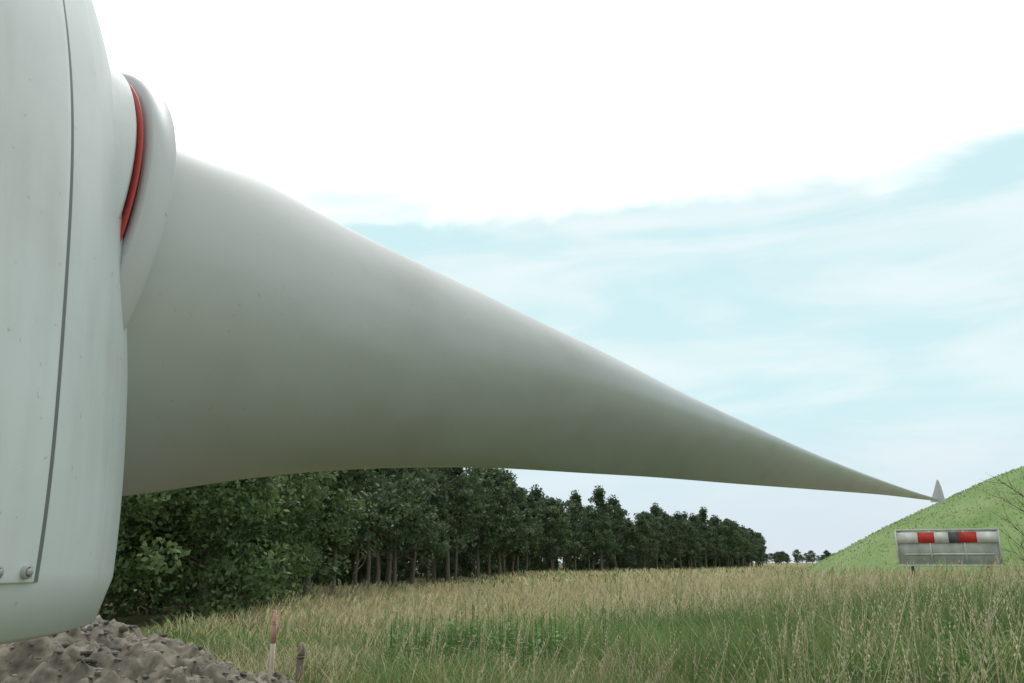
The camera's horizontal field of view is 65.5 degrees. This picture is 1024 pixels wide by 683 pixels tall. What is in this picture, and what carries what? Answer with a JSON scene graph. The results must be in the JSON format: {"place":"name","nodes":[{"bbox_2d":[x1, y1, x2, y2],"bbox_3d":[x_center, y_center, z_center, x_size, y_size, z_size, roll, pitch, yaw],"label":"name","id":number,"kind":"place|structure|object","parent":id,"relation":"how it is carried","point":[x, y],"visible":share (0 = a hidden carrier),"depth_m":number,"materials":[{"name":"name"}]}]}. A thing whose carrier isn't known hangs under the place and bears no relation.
{"place":"outdoors","nodes":[
{"label":"outdoors","id":0,"kind":"place"},
{"bbox_2d":[92,0,1023,562],"label":"sky","id":1,"kind":"structure","parent":0,"point":[801,220],"materials":[{"name":"white"}]},
{"bbox_2d":[97,466,1023,674],"bbox_3d":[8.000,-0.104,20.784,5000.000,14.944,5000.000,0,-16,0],"label":"ground","id":2,"kind":"structure","parent":0,"point":[986,506],"depth_m":54.84,"materials":[{"name":"green plant"}]},
{"bbox_2d":[0,615,297,682],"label":"soil pile","id":3,"kind":"object","parent":2,"relation":"on","point":[99,649],"visible":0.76,"depth_m":5.64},
{"bbox_2d":[99,485,209,626],"bbox_3d":[-10.397,3.282,20.211,5.537,8.110,7.428,1,-16,-5],"label":"broadleaf tree","id":4,"kind":"object","parent":2,"relation":"on","point":[153,560],"visible":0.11,"depth_m":19.81,"materials":[{"name":"green plant"}]},
{"bbox_2d":[102,474,292,617],"bbox_3d":[-10.791,4.076,25.878,8.739,9.541,6.514,-6,-17,22],"label":"broadleaf tree","id":5,"kind":"object","parent":2,"relation":"on","point":[160,604],"visible":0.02,"depth_m":24.47,"materials":[{"name":"green plant"}]},
{"bbox_2d":[109,475,296,623],"bbox_3d":[-8.385,4.508,22.448,5.031,6.788,6.896,-1,-16,3],"label":"broadleaf tree","id":6,"kind":"object","parent":2,"relation":"on","point":[242,573],"visible":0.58,"depth_m":20.92,"materials":[{"name":"green plant"}]},
{"bbox_2d":[117,490,292,604],"bbox_3d":[-12.922,5.366,30.451,9.481,9.334,6.918,3,-16,-10],"label":"broadleaf tree","id":7,"kind":"object","parent":2,"relation":"on","point":[189,578],"depth_m":29.72,"materials":[{"name":"green plant"}]},
{"bbox_2d":[149,472,357,608],"bbox_3d":[-9.312,5.095,27.151,8.188,8.061,5.974,-6,-17,20],"label":"broadleaf tree","id":8,"kind":"object","parent":2,"relation":"on","point":[302,505],"visible":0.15,"depth_m":26.32,"materials":[{"name":"green plant"}]},
{"bbox_2d":[268,610,277,674],"bbox_3d":[-2.619,3.530,8.668,0.076,1.150,0.079,14,-21,-41],"label":"survey stake","id":9,"kind":"object","parent":2,"relation":"on","point":[274,623],"visible":0.98,"depth_m":8.71,"materials":[{"name":"white wood"}]},
{"bbox_2d":[219,470,377,605],"bbox_3d":[-9.279,5.809,31.243,6.188,9.064,8.302,-32,-35,62],"label":"broadleaf tree","id":10,"kind":"object","parent":2,"relation":"on","point":[341,497],"visible":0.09,"depth_m":30.49,"materials":[{"name":"green plant"}]},
{"bbox_2d":[295,643,305,682],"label":"wooden post","id":11,"kind":"object","parent":2,"relation":"on","point":[301,656],"visible":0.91,"depth_m":8.56,"materials":[{"name":"brown wood"}]},
{"bbox_2d":[277,469,396,596],"bbox_3d":[-8.783,6.212,36.019,6.300,10.744,6.531,-5,-16,19],"label":"alder tree","id":12,"kind":"object","parent":2,"relation":"on","point":[350,482],"visible":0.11,"depth_m":35.97,"materials":[{"name":"green plant"}]},
{"bbox_2d":[304,469,399,595],"bbox_3d":[-7.882,7.472,37.275,5.208,8.882,5.399,1,-16,-5],"label":"alder tree","id":13,"kind":"object","parent":2,"relation":"on","point":[367,534],"visible":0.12,"depth_m":36.73,"materials":[{"name":"green plant"}]},
{"bbox_2d":[319,469,397,590],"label":"alder tree","id":14,"kind":"object","parent":2,"relation":"on","point":[378,541],"visible":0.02,"depth_m":43.90,"materials":[{"name":"green plant"}]},
{"bbox_2d":[345,468,424,594],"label":"alder tree","id":15,"kind":"object","parent":2,"relation":"on","point":[408,511],"visible":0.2,"depth_m":42.74,"materials":[{"name":"green plant"}]},
{"bbox_2d":[353,468,439,586],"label":"alder tree","id":16,"kind":"object","parent":2,"relation":"on","point":[402,535],"visible":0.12,"depth_m":47.42,"materials":[{"name":"green plant"}]},
{"bbox_2d":[385,467,435,588],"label":"alder tree","id":17,"kind":"object","parent":2,"relation":"on","point":[389,565],"visible":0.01,"depth_m":55.96,"materials":[{"name":"green plant"}]},
{"bbox_2d":[373,468,450,585],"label":"alder tree","id":18,"kind":"object","parent":2,"relation":"on","point":[419,473],"visible":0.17,"depth_m":51.43,"materials":[{"name":"green plant"}]},
{"bbox_2d":[383,467,450,585],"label":"alder tree","id":19,"kind":"object","parent":2,"relation":"on","point":[424,530],"visible":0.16,"depth_m":58.17,"materials":[{"name":"green plant"}]},
{"bbox_2d":[114,545,750,592],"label":"undergrowth","id":20,"kind":"object","parent":2,"relation":"on","point":[465,562],"visible":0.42,"depth_m":87.63,"materials":[{"name":"green plant"}]},
{"bbox_2d":[410,482,466,582],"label":"alder tree","id":21,"kind":"object","parent":2,"relation":"on","point":[442,506],"visible":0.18,"depth_m":62.32,"materials":[{"name":"green plant"}]},
{"bbox_2d":[426,467,482,570],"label":"alder tree","id":22,"kind":"object","parent":2,"relation":"on","point":[461,531],"visible":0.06,"depth_m":73.63,"materials":[{"name":"green plant"}]},
{"bbox_2d":[433,474,485,581],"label":"alder tree","id":23,"kind":"object","parent":2,"relation":"on","point":[459,549],"visible":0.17,"depth_m":70.58,"materials":[{"name":"green plant"}]},
{"bbox_2d":[431,467,493,582],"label":"alder tree","id":24,"kind":"object","parent":2,"relation":"on","point":[462,512],"visible":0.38,"depth_m":66.96,"materials":[{"name":"green plant"}]},
{"bbox_2d":[0,0,944,643],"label":"wind turbine rotor","id":25,"kind":"object","parent":2,"relation":"on","point":[178,310],"visible":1,"depth_m":4.06,"materials":[{"name":"plastic"}]},
{"bbox_2d":[452,468,515,577],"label":"alder tree","id":26,"kind":"object","parent":2,"relation":"on","point":[494,524],"visible":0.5,"depth_m":78.67,"materials":[{"name":"green plant"}]},
{"bbox_2d":[464,468,525,576],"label":"alder tree","id":27,"kind":"object","parent":2,"relation":"on","point":[510,508],"visible":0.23,"depth_m":83.30,"materials":[{"name":"green plant"}]},
{"bbox_2d":[271,468,772,588],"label":"tree row","id":28,"kind":"object","parent":2,"relation":"on","point":[553,529],"visible":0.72,"depth_m":129.69,"materials":[{"name":"green plant"}]},
{"bbox_2d":[141,466,1023,682],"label":"tall grass","id":29,"kind":"structure","parent":2,"relation":"on","point":[247,646],"depth_m":11.18,"materials":[{"name":"green plant"}]},
{"bbox_2d":[381,575,1023,682],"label":"weeds","id":30,"kind":"object","parent":2,"relation":"on","point":[450,623],"visible":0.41,"depth_m":9.74,"materials":[{"name":"green plant"}]},
{"bbox_2d":[765,549,833,564],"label":"distant treeline","id":31,"kind":"object","parent":2,"relation":"on","point":[778,557],"visible":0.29,"depth_m":561.61,"materials":[{"name":"green plant"}]},
{"bbox_2d":[894,528,1003,579],"bbox_3d":[14.673,7.622,26.863,3.080,2.461,2.490,-6,-17,21],"label":"road barrier","id":32,"kind":"object","parent":2,"relation":"on","point":[965,547],"visible":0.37,"depth_m":26.13,"materials":[{"name":"white plastic"}]},
{"bbox_2d":[983,475,1023,560],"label":"bare sapling","id":33,"kind":"object","parent":2,"relation":"on","point":[1009,519],"visible":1,"depth_m":11.03,"materials":[{"name":"brown plant"}]},
{"bbox_2d":[259,551,1023,682],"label":"seeding grass","id":34,"kind":"structure","parent":0,"point":[845,576],"depth_m":10.84,"materials":[{"name":"beige plant"}]}
]}

